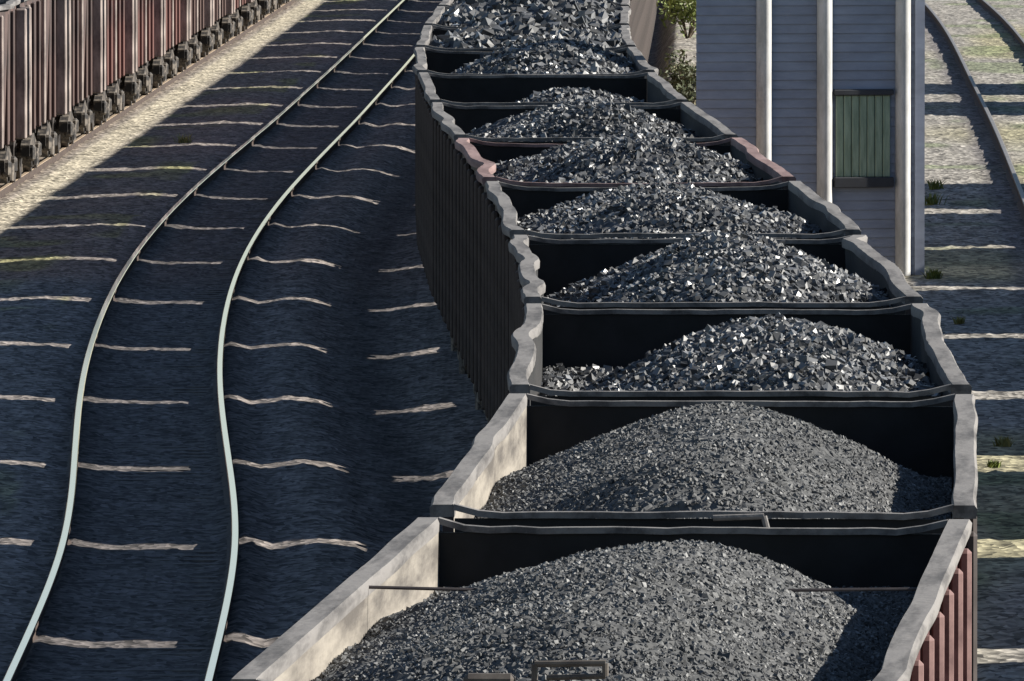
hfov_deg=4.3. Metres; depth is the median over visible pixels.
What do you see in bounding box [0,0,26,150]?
freight wagon
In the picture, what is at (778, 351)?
coal heap
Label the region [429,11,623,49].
coal heap
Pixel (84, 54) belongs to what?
freight wagon
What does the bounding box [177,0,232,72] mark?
freight wagon
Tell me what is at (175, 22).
freight wagon
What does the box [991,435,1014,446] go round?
grass tuft
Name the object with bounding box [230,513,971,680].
freight wagon
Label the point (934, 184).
grass tuft
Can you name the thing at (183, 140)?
grass tuft
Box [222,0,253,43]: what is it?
freight wagon
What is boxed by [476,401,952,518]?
coal heap
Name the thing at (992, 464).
grass tuft
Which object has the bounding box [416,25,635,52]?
freight wagon
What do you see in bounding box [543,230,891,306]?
coal heap
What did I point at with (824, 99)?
trackside cabin
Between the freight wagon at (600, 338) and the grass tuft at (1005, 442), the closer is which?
the freight wagon at (600, 338)
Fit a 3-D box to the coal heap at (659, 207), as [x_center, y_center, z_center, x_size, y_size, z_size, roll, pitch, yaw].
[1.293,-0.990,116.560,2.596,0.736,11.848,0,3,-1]
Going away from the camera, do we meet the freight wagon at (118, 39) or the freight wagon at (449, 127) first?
the freight wagon at (449, 127)
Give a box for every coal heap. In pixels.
[312,538,915,680]
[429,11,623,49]
[437,0,620,28]
[450,33,636,73]
[451,0,621,9]
[466,99,698,141]
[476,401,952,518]
[494,128,765,184]
[513,86,643,105]
[517,181,823,238]
[539,312,941,395]
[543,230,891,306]
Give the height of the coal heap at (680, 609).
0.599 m
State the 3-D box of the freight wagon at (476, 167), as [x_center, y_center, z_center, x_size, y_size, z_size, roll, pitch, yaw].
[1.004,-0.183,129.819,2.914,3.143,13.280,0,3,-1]
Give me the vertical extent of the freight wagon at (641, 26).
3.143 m
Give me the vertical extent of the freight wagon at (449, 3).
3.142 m
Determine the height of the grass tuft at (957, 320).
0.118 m
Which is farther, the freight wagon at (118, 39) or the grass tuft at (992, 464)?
the freight wagon at (118, 39)
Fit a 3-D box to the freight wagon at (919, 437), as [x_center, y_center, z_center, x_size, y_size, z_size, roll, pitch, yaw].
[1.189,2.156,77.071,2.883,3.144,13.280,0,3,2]
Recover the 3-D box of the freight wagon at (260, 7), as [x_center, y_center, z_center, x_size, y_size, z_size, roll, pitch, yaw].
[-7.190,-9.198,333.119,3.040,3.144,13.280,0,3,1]
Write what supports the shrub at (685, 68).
on the ground
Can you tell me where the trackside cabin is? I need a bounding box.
[696,0,924,275]
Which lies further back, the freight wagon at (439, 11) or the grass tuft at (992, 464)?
the freight wagon at (439, 11)
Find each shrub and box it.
[656,0,695,38]
[659,47,695,102]
[670,63,695,105]
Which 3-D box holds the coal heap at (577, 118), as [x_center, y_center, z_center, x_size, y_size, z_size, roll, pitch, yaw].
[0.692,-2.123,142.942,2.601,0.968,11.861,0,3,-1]
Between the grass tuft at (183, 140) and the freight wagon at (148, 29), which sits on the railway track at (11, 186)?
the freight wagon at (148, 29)
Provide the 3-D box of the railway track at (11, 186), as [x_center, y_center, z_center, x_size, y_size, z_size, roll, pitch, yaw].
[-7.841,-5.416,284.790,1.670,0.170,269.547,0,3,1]
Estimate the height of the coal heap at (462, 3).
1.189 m
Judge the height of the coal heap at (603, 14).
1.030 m
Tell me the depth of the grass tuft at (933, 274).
167.90 m
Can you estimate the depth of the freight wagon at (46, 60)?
216.47 m
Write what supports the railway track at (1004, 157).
on the ground
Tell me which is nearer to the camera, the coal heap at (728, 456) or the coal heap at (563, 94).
the coal heap at (728, 456)
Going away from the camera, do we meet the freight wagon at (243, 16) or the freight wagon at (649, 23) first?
the freight wagon at (649, 23)
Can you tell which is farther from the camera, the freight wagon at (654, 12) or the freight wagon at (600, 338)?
the freight wagon at (654, 12)
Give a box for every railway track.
[0,0,296,197]
[3,0,432,680]
[925,0,1023,219]
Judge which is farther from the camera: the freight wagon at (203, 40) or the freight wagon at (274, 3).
the freight wagon at (274, 3)
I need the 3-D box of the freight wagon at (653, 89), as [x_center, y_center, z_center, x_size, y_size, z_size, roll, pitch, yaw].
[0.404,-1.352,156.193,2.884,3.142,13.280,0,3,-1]
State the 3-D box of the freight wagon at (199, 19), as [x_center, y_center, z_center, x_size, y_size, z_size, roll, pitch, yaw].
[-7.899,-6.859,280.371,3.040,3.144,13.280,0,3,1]
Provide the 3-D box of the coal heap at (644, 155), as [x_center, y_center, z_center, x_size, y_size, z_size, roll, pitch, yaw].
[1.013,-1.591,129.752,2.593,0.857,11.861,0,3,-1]
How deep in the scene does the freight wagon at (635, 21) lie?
221.18 m
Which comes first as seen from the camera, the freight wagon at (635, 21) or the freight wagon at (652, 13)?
the freight wagon at (635, 21)
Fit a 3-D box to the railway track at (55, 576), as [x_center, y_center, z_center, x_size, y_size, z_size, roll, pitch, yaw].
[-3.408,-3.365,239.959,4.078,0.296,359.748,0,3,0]
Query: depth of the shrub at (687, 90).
214.88 m
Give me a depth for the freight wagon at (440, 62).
170.92 m
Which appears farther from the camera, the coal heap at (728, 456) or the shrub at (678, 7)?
the shrub at (678, 7)
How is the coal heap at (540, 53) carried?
in the freight wagon at (440, 62)
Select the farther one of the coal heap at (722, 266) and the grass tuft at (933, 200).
the grass tuft at (933, 200)
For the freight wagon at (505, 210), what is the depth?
118.47 m
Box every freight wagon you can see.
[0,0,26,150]
[0,0,66,183]
[22,0,102,172]
[60,0,133,147]
[94,0,162,126]
[125,0,187,106]
[152,0,211,88]
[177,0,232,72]
[201,0,252,56]
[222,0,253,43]
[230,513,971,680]
[242,0,270,30]
[260,0,285,19]
[412,47,658,245]
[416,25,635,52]
[418,72,687,350]
[424,6,630,30]
[429,393,977,680]
[431,102,737,412]
[438,0,632,40]
[454,138,795,420]
[485,181,860,422]
[507,303,971,465]
[508,235,922,375]
[633,0,637,48]
[638,0,643,55]
[644,0,647,62]
[648,0,650,56]
[651,0,653,41]
[653,0,655,30]
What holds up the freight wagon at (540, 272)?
on the railway track
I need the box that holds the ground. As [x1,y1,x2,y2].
[0,0,1023,680]
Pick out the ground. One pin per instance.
(356, 416)
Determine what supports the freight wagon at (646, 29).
on the railway track
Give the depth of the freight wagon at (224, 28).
309.52 m
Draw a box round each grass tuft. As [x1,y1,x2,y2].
[170,132,194,142]
[921,267,944,278]
[925,191,946,205]
[926,179,944,189]
[952,316,968,323]
[986,459,1001,467]
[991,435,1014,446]

